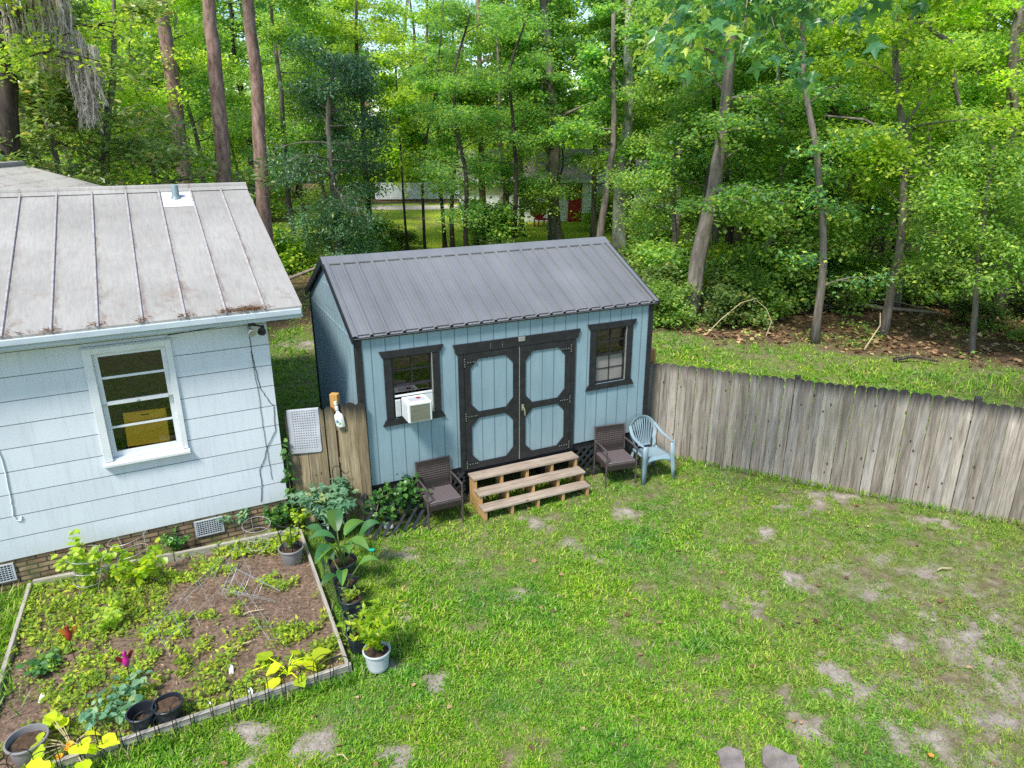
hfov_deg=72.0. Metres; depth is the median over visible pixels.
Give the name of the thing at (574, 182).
woodland tree
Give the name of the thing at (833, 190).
forest thicket
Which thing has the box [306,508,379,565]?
paddle plant
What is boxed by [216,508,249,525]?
wall shrub
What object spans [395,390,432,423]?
air conditioner
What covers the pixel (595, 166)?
woodland tree
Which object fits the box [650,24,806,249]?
woodland tree
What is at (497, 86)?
woodland tree
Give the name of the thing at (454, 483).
lattice skirt
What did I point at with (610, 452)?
wicker armchair
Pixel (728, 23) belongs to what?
sweetgum tree
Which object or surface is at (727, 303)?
understorey bush
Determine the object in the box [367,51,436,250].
broadleaf tree
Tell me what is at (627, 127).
broadleaf tree
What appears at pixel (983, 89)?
woodland tree
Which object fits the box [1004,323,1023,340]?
understorey bush
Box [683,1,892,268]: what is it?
woodland tree
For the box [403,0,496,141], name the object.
forest tree
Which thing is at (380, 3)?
forest tree
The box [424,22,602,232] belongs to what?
woodland tree
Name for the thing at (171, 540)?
wall weed
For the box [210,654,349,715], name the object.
hoop fence
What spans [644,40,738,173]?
woodland tree
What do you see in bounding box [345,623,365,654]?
plant pot
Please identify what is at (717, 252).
understorey bush
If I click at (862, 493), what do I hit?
tall grass
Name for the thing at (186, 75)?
woodland tree
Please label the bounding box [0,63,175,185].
magnolia tree
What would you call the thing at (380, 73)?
forest thicket
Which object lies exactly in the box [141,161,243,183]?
forest thicket
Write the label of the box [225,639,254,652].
stick
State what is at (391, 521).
lattice skirt
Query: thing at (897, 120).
woodland tree
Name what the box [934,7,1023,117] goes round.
woodland tree
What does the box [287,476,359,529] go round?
hibiscus plant
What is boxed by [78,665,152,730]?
melon vine
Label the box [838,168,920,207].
forest thicket
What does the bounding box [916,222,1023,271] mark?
understorey bush
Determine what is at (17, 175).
outbuilding
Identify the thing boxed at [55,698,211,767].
hoop fence
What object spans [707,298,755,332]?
fallen branch
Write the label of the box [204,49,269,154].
forest tree
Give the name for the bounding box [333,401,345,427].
spray bottle
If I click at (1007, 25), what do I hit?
woodland tree
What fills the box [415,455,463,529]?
wicker armchair
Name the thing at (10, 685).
tall grass
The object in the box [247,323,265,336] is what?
flood lamp
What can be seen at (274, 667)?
squash plant
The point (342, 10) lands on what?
crowned tree
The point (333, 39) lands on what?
crowned tree
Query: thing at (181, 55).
woodland tree
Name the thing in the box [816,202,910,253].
understorey bush
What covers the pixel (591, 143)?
forest tree
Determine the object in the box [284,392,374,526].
short fence
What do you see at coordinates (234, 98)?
woodland tree
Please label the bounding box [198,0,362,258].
woodland tree
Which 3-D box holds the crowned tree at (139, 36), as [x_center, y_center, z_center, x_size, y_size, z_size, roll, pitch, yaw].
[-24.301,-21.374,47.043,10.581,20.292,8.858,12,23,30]
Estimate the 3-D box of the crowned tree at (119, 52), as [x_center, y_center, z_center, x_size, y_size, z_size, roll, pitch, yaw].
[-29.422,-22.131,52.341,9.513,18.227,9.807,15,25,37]
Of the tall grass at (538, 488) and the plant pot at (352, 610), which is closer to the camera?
the plant pot at (352, 610)
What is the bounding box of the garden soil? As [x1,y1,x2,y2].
[0,538,343,767]
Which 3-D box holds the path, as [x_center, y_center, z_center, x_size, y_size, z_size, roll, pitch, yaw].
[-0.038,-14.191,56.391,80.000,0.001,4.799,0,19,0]
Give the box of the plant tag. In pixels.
[229,664,233,673]
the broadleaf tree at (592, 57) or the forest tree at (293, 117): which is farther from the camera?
the forest tree at (293, 117)
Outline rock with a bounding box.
[384,522,393,529]
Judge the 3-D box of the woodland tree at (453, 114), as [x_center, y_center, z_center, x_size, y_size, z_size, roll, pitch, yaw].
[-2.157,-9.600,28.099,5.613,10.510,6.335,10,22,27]
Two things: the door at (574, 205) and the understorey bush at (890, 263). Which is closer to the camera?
the understorey bush at (890, 263)
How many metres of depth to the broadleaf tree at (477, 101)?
32.86 m
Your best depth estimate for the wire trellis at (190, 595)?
8.39 m
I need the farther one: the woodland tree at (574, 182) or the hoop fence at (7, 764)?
the woodland tree at (574, 182)
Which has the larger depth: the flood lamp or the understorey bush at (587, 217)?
the understorey bush at (587, 217)
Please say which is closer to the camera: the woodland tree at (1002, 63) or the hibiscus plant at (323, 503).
the hibiscus plant at (323, 503)
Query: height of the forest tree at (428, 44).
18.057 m
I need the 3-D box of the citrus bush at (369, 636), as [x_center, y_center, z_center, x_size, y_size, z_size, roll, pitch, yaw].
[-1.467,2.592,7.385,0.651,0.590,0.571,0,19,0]
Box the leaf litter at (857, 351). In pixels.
[626,253,1023,367]
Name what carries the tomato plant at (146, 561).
on the garden soil
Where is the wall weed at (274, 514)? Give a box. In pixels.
[261,502,298,526]
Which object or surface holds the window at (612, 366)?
in the garden shed
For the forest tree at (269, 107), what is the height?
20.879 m
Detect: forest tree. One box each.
[44,0,145,164]
[125,1,251,154]
[169,32,252,155]
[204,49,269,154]
[226,7,300,193]
[266,10,354,188]
[288,0,380,187]
[323,0,419,196]
[341,0,429,138]
[372,0,468,178]
[376,0,461,181]
[402,8,463,147]
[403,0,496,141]
[447,0,588,170]
[570,25,661,148]
[897,12,1009,216]
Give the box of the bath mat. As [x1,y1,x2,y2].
[286,407,321,453]
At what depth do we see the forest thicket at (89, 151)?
60.82 m
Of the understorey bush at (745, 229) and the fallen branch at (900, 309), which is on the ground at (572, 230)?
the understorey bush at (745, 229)
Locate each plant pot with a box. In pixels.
[3,723,49,767]
[125,700,156,732]
[151,692,183,723]
[278,541,303,566]
[318,518,339,541]
[327,552,356,579]
[333,573,357,603]
[339,590,362,611]
[343,605,367,628]
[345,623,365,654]
[362,641,390,673]
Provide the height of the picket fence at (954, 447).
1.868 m
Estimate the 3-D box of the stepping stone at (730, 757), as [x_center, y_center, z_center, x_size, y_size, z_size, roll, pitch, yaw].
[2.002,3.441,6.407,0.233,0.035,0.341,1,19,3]
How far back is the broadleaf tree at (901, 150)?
17.54 m
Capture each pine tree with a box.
[154,0,193,183]
[202,0,231,182]
[242,0,273,244]
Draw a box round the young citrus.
[343,607,374,634]
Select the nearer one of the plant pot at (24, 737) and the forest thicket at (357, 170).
the plant pot at (24, 737)
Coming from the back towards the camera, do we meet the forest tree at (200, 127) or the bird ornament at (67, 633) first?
the forest tree at (200, 127)
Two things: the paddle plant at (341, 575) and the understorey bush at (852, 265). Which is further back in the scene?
the understorey bush at (852, 265)
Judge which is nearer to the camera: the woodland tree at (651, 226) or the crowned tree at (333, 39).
the woodland tree at (651, 226)
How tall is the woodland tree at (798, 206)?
12.417 m
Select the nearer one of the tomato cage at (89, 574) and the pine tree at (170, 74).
the tomato cage at (89, 574)
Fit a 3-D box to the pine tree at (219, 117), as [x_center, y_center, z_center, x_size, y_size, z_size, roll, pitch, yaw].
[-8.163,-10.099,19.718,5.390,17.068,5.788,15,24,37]
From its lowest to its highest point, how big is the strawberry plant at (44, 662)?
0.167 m
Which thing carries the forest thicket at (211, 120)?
on the ground at (572, 230)
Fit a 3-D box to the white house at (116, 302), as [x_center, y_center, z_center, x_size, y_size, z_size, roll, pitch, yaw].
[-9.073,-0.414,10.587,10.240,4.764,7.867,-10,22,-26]
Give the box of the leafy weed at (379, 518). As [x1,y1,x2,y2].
[370,508,382,521]
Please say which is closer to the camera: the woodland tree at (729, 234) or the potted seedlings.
the potted seedlings
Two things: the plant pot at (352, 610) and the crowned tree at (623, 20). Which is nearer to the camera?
the plant pot at (352, 610)
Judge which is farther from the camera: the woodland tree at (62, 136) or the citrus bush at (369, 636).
the woodland tree at (62, 136)
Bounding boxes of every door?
[463,347,518,469]
[519,339,571,458]
[568,185,581,220]
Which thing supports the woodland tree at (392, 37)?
on the ground at (572, 230)
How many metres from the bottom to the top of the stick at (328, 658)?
0.017 m
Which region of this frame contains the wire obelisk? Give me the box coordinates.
[275,515,299,552]
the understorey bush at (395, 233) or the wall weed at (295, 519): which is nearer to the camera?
the wall weed at (295, 519)
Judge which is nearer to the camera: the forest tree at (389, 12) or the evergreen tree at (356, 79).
the evergreen tree at (356, 79)
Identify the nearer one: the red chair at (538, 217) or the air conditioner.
the air conditioner
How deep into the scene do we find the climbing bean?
9.32 m
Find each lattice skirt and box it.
[357,486,430,539]
[411,471,465,513]
[576,434,645,475]
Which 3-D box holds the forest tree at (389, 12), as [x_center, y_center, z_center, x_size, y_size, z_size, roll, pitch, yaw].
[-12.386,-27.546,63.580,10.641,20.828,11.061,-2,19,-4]
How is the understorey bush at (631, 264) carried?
on the ground at (572, 230)
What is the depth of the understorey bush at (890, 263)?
24.06 m
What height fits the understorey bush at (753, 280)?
2.039 m
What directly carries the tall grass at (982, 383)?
on the ground at (572, 230)
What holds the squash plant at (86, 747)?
on the garden soil
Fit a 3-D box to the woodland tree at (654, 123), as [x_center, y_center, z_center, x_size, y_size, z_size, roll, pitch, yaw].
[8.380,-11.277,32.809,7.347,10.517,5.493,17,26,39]
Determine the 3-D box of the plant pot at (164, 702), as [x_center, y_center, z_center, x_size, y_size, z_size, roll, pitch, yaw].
[-3.312,3.174,6.811,0.288,0.240,0.288,-3,20,-8]
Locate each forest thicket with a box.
[51,131,144,183]
[122,123,237,182]
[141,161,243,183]
[184,88,267,155]
[204,152,310,220]
[213,118,323,193]
[228,85,382,183]
[307,126,405,193]
[337,119,450,196]
[357,41,466,164]
[441,105,546,180]
[526,114,618,148]
[602,109,673,189]
[780,171,860,217]
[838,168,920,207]
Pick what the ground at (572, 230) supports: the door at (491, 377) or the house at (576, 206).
the house at (576, 206)
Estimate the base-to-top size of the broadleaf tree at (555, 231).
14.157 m
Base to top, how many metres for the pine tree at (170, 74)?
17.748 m
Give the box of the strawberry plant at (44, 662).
[15,645,61,677]
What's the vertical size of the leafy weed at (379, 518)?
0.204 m
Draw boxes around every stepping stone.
[717,746,744,767]
[762,744,798,767]
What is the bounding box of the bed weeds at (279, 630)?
[0,534,350,767]
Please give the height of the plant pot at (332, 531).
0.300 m
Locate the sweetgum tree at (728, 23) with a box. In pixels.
[601,0,963,100]
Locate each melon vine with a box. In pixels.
[42,707,80,727]
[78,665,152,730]
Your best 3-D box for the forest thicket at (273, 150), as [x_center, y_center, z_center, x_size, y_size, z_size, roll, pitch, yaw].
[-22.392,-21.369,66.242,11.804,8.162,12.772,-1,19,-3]
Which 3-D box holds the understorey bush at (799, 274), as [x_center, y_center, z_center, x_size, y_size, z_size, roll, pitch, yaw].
[8.539,-3.383,22.623,3.755,2.498,3.282,-11,22,-29]
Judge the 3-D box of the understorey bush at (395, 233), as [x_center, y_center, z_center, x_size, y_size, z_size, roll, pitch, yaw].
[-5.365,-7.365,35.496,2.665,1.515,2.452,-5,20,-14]
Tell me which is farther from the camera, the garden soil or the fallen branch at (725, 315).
the fallen branch at (725, 315)
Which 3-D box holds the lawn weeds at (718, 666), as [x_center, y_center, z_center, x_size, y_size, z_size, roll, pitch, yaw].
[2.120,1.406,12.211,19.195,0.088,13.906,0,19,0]
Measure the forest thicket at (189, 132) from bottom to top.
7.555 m
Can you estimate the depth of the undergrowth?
20.36 m
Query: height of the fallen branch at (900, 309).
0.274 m
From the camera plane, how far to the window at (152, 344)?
8.92 m
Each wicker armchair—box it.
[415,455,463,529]
[593,423,637,487]
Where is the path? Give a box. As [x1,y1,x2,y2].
[276,203,913,209]
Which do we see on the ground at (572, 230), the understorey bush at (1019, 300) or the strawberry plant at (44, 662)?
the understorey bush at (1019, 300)
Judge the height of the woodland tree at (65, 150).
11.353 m
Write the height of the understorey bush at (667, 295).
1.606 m
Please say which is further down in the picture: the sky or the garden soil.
the garden soil
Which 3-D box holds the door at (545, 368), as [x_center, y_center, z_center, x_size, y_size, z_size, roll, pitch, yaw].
[0.538,0.256,11.046,0.902,1.855,0.100,-9,21,-24]
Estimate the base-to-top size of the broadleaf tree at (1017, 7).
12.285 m
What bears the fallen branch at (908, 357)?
on the ground at (572, 230)
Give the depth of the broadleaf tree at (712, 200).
19.37 m
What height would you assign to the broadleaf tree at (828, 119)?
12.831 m
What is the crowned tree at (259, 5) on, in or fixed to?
on the ground at (572, 230)
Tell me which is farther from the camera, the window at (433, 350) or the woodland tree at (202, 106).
the woodland tree at (202, 106)
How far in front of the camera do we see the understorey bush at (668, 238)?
31.93 m
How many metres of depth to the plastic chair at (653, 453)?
11.77 m
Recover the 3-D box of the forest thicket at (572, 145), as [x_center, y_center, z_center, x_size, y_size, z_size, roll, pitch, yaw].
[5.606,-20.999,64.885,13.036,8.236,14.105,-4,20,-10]
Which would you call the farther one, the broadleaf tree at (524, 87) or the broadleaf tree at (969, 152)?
the broadleaf tree at (524, 87)
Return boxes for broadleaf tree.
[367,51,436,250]
[385,0,479,248]
[388,59,480,247]
[408,44,507,246]
[412,0,544,203]
[452,0,653,239]
[515,35,578,233]
[538,0,664,236]
[565,0,675,257]
[631,0,830,323]
[698,0,959,299]
[736,0,909,343]
[781,0,1023,335]
[838,0,1014,264]
[843,122,1023,354]
[871,0,1023,314]
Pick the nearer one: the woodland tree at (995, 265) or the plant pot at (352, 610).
the plant pot at (352, 610)
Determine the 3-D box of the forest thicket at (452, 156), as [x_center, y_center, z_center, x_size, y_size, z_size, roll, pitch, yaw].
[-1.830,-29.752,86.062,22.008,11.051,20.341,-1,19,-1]
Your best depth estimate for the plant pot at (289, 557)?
9.31 m
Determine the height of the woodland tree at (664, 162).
11.361 m
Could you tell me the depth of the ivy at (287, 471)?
10.11 m
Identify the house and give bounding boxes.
[0,182,302,591]
[456,148,651,221]
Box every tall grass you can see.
[0,570,364,767]
[0,585,35,718]
[470,476,573,511]
[674,455,1023,525]
[833,358,1023,405]
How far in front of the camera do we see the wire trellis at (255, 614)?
8.29 m
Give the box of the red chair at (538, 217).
[530,207,546,226]
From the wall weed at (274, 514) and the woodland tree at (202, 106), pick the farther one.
the woodland tree at (202, 106)
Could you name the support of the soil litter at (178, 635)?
on the garden soil
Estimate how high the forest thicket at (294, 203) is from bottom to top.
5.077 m
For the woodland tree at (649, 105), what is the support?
on the ground at (572, 230)
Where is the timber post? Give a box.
[651,349,656,397]
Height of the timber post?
1.910 m
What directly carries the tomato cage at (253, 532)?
on the garden soil
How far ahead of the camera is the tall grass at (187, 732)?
6.91 m
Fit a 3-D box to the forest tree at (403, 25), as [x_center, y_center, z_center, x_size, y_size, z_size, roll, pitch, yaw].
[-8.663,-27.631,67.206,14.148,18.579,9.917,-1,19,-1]
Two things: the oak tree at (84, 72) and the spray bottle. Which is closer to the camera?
the spray bottle
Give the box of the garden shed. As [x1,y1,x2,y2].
[305,236,659,510]
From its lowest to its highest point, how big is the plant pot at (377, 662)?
0.235 m
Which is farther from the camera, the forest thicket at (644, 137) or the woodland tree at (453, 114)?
the forest thicket at (644, 137)
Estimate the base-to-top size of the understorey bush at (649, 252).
2.403 m
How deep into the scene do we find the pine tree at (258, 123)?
23.20 m
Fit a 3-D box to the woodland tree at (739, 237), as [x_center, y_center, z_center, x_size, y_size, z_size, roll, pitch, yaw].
[8.966,-9.171,27.000,5.681,10.404,7.599,8,21,21]
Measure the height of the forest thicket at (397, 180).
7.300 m
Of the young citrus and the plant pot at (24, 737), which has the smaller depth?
the plant pot at (24, 737)
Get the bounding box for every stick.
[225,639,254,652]
[318,653,340,666]
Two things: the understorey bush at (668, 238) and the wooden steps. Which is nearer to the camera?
the wooden steps
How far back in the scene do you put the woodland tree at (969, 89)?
20.80 m
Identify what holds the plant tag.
on the garden soil
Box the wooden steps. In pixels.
[468,451,589,520]
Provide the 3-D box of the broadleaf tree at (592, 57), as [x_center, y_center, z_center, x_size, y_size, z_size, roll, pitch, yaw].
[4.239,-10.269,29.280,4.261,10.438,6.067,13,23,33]
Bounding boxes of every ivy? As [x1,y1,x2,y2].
[280,438,299,520]
[350,472,432,524]
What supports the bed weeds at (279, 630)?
on the garden soil
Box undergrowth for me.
[277,240,1023,357]
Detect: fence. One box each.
[0,749,57,767]
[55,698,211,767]
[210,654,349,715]
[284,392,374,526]
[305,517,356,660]
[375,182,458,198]
[625,362,1023,525]
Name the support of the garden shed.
on the ground at (572, 230)
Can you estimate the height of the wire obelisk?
0.476 m
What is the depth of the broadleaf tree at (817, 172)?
17.84 m
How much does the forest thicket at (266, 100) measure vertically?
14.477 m
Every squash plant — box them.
[26,710,119,767]
[245,647,330,688]
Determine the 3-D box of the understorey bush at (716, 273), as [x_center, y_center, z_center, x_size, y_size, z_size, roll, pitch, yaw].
[6.946,-2.986,22.157,2.996,2.297,3.258,-16,25,-38]
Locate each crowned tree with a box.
[83,0,208,178]
[91,21,163,183]
[107,1,243,114]
[169,0,307,206]
[190,4,305,145]
[194,0,323,214]
[231,0,366,225]
[284,0,391,211]
[433,0,568,202]
[452,0,587,236]
[484,0,595,229]
[519,0,593,148]
[560,0,643,236]
[572,1,666,219]
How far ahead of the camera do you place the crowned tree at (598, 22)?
35.78 m
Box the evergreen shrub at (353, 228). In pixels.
[272,176,393,268]
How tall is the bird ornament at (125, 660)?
0.580 m
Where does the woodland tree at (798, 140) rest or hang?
on the ground at (572, 230)
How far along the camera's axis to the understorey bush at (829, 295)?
22.21 m
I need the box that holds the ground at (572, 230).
[0,140,1023,767]
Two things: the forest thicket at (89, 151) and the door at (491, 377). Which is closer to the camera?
the door at (491, 377)
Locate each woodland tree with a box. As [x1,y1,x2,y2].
[12,0,145,182]
[15,2,124,167]
[42,0,265,184]
[79,0,248,184]
[98,0,213,183]
[123,0,251,183]
[183,61,302,218]
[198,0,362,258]
[238,0,355,236]
[243,48,396,249]
[280,0,449,217]
[383,0,545,245]
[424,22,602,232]
[443,1,608,242]
[458,0,563,213]
[530,111,588,205]
[562,0,693,242]
[587,0,757,281]
[606,12,723,256]
[618,20,807,244]
[619,23,730,235]
[634,18,789,283]
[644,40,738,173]
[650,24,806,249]
[656,8,827,252]
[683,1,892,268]
[717,80,803,245]
[739,29,880,262]
[755,36,940,273]
[769,12,866,168]
[779,45,925,250]
[797,8,1023,255]
[800,24,1023,307]
[834,18,926,186]
[851,16,962,231]
[880,0,1023,283]
[898,7,1023,282]
[920,12,1022,165]
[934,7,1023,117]
[940,1,1023,299]
[974,60,1023,217]
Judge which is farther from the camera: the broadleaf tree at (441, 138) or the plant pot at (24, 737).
the broadleaf tree at (441, 138)
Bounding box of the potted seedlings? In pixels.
[340,585,365,601]
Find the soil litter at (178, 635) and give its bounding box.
[2,550,347,765]
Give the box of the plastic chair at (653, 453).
[627,415,674,484]
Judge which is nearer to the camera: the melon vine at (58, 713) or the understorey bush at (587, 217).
the melon vine at (58, 713)
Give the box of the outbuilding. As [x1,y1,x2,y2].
[0,160,100,188]
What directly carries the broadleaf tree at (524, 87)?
on the ground at (572, 230)
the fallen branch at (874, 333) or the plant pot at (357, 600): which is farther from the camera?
the fallen branch at (874, 333)
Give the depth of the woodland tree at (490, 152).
37.13 m
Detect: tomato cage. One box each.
[65,545,106,594]
[107,529,147,579]
[222,564,278,601]
[242,516,270,556]
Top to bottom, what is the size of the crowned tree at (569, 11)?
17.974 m
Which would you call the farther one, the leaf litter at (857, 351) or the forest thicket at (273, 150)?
the forest thicket at (273, 150)
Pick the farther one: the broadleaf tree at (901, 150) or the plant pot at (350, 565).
the broadleaf tree at (901, 150)
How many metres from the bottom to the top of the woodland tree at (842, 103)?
10.994 m
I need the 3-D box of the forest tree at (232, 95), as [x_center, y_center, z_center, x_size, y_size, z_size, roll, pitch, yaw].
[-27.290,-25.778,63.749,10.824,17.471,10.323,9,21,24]
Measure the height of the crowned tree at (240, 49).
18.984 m
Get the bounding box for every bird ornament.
[57,625,76,660]
[114,650,132,682]
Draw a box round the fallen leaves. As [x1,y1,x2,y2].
[24,354,1022,767]
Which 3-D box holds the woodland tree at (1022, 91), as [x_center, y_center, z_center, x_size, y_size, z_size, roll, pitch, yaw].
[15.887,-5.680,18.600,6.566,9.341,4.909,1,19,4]
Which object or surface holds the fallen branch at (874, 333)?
on the leaf litter at (857, 351)
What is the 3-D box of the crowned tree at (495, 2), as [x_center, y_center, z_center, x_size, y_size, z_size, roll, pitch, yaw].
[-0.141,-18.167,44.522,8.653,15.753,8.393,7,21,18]
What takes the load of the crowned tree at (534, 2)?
on the ground at (572, 230)
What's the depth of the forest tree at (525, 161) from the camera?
44.29 m
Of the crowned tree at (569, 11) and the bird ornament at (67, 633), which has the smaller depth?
the bird ornament at (67, 633)
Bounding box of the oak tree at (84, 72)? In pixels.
[0,0,165,161]
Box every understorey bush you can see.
[272,222,322,275]
[344,212,402,252]
[386,224,432,250]
[443,193,535,245]
[468,229,516,245]
[570,189,635,230]
[613,195,695,259]
[618,249,642,277]
[621,234,714,294]
[635,258,682,308]
[646,274,703,329]
[671,213,751,255]
[674,253,776,318]
[695,278,784,330]
[700,256,803,325]
[703,241,782,294]
[733,207,815,260]
[741,243,837,318]
[782,265,863,315]
[810,243,891,316]
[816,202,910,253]
[850,246,921,298]
[884,236,1018,308]
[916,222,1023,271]
[947,288,1020,331]
[990,285,1023,319]
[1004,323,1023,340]
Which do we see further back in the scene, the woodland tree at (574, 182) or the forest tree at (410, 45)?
the forest tree at (410, 45)
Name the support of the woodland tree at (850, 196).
on the ground at (572, 230)
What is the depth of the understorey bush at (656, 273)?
22.48 m
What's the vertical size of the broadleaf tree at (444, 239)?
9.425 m
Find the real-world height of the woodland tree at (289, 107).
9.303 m
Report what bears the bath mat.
hanging from the short fence at (348, 447)
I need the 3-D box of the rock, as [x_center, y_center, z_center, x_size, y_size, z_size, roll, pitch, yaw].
[-1.792,2.064,10.278,0.151,0.122,0.131,0,19,0]
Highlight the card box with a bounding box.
[123,407,169,446]
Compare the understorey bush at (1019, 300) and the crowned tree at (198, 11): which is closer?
the understorey bush at (1019, 300)
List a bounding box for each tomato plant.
[50,529,116,586]
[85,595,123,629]
[108,537,173,585]
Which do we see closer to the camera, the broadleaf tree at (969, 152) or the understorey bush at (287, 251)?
the broadleaf tree at (969, 152)
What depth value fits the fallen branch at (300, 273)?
27.22 m
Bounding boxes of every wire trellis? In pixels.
[139,545,251,656]
[229,581,280,640]
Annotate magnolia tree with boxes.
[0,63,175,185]
[7,0,277,202]
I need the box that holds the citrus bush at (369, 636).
[335,597,403,651]
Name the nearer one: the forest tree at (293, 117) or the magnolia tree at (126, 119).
the magnolia tree at (126, 119)
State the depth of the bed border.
7.38 m
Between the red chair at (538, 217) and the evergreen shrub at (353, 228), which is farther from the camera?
the red chair at (538, 217)
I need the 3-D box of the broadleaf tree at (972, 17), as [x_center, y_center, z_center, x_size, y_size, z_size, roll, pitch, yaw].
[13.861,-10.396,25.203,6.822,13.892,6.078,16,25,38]
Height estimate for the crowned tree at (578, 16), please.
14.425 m
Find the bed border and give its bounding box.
[0,527,352,767]
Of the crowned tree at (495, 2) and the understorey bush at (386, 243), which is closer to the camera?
the understorey bush at (386, 243)
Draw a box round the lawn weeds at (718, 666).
[0,350,1023,767]
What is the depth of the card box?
9.21 m
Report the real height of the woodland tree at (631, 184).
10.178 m
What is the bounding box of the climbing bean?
[278,525,305,547]
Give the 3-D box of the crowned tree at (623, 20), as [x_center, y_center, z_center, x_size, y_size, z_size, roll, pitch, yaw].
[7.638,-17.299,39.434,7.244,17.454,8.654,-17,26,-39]
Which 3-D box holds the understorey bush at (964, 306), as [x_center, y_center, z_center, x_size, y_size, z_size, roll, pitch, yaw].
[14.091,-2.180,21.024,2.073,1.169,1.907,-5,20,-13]
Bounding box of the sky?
[6,0,1023,125]
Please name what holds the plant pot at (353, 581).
on the ground at (572, 230)
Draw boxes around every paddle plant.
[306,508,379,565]
[318,545,378,585]
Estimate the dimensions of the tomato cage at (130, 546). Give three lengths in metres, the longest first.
0.653 x 0.446 x 0.446 m
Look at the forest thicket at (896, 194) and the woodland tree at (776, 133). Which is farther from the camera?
the forest thicket at (896, 194)
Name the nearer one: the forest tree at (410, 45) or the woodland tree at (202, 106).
the woodland tree at (202, 106)
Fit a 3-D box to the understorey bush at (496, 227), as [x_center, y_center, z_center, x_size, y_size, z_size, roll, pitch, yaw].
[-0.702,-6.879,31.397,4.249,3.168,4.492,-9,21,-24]
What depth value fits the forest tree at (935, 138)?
46.55 m
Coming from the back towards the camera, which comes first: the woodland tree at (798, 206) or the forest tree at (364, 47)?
the forest tree at (364, 47)
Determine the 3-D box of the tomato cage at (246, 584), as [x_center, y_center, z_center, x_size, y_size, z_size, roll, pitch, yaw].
[-3.128,2.464,8.533,0.603,0.386,0.386,28,49,-22]
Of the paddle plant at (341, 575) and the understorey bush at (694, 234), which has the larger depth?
the understorey bush at (694, 234)
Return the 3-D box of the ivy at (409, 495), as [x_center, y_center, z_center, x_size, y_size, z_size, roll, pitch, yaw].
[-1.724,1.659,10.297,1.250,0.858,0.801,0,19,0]
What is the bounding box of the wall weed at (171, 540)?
[160,526,190,551]
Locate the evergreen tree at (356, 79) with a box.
[234,30,413,255]
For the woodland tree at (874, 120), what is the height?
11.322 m
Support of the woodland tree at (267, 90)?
on the ground at (572, 230)
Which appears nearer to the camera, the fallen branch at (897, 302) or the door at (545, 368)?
the door at (545, 368)
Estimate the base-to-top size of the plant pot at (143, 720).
0.230 m
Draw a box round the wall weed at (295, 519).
[288,508,310,526]
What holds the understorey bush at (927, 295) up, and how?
on the ground at (572, 230)
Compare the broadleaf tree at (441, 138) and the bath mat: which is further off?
the broadleaf tree at (441, 138)
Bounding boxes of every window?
[79,337,190,468]
[378,344,445,426]
[585,319,636,391]
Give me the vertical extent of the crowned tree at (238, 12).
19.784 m
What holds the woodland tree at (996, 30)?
on the ground at (572, 230)
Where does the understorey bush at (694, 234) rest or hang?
on the ground at (572, 230)
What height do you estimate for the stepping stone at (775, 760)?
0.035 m
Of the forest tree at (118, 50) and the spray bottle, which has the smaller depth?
the spray bottle
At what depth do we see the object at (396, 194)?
62.02 m
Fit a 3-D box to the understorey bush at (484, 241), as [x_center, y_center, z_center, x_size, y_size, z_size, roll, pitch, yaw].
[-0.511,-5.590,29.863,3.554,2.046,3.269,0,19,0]
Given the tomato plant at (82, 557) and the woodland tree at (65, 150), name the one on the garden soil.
the tomato plant at (82, 557)
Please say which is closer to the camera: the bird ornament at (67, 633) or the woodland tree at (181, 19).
the bird ornament at (67, 633)
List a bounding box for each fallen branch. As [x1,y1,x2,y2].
[289,267,314,279]
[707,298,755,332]
[823,301,942,314]
[864,313,880,350]
[866,299,923,307]
[893,355,937,361]

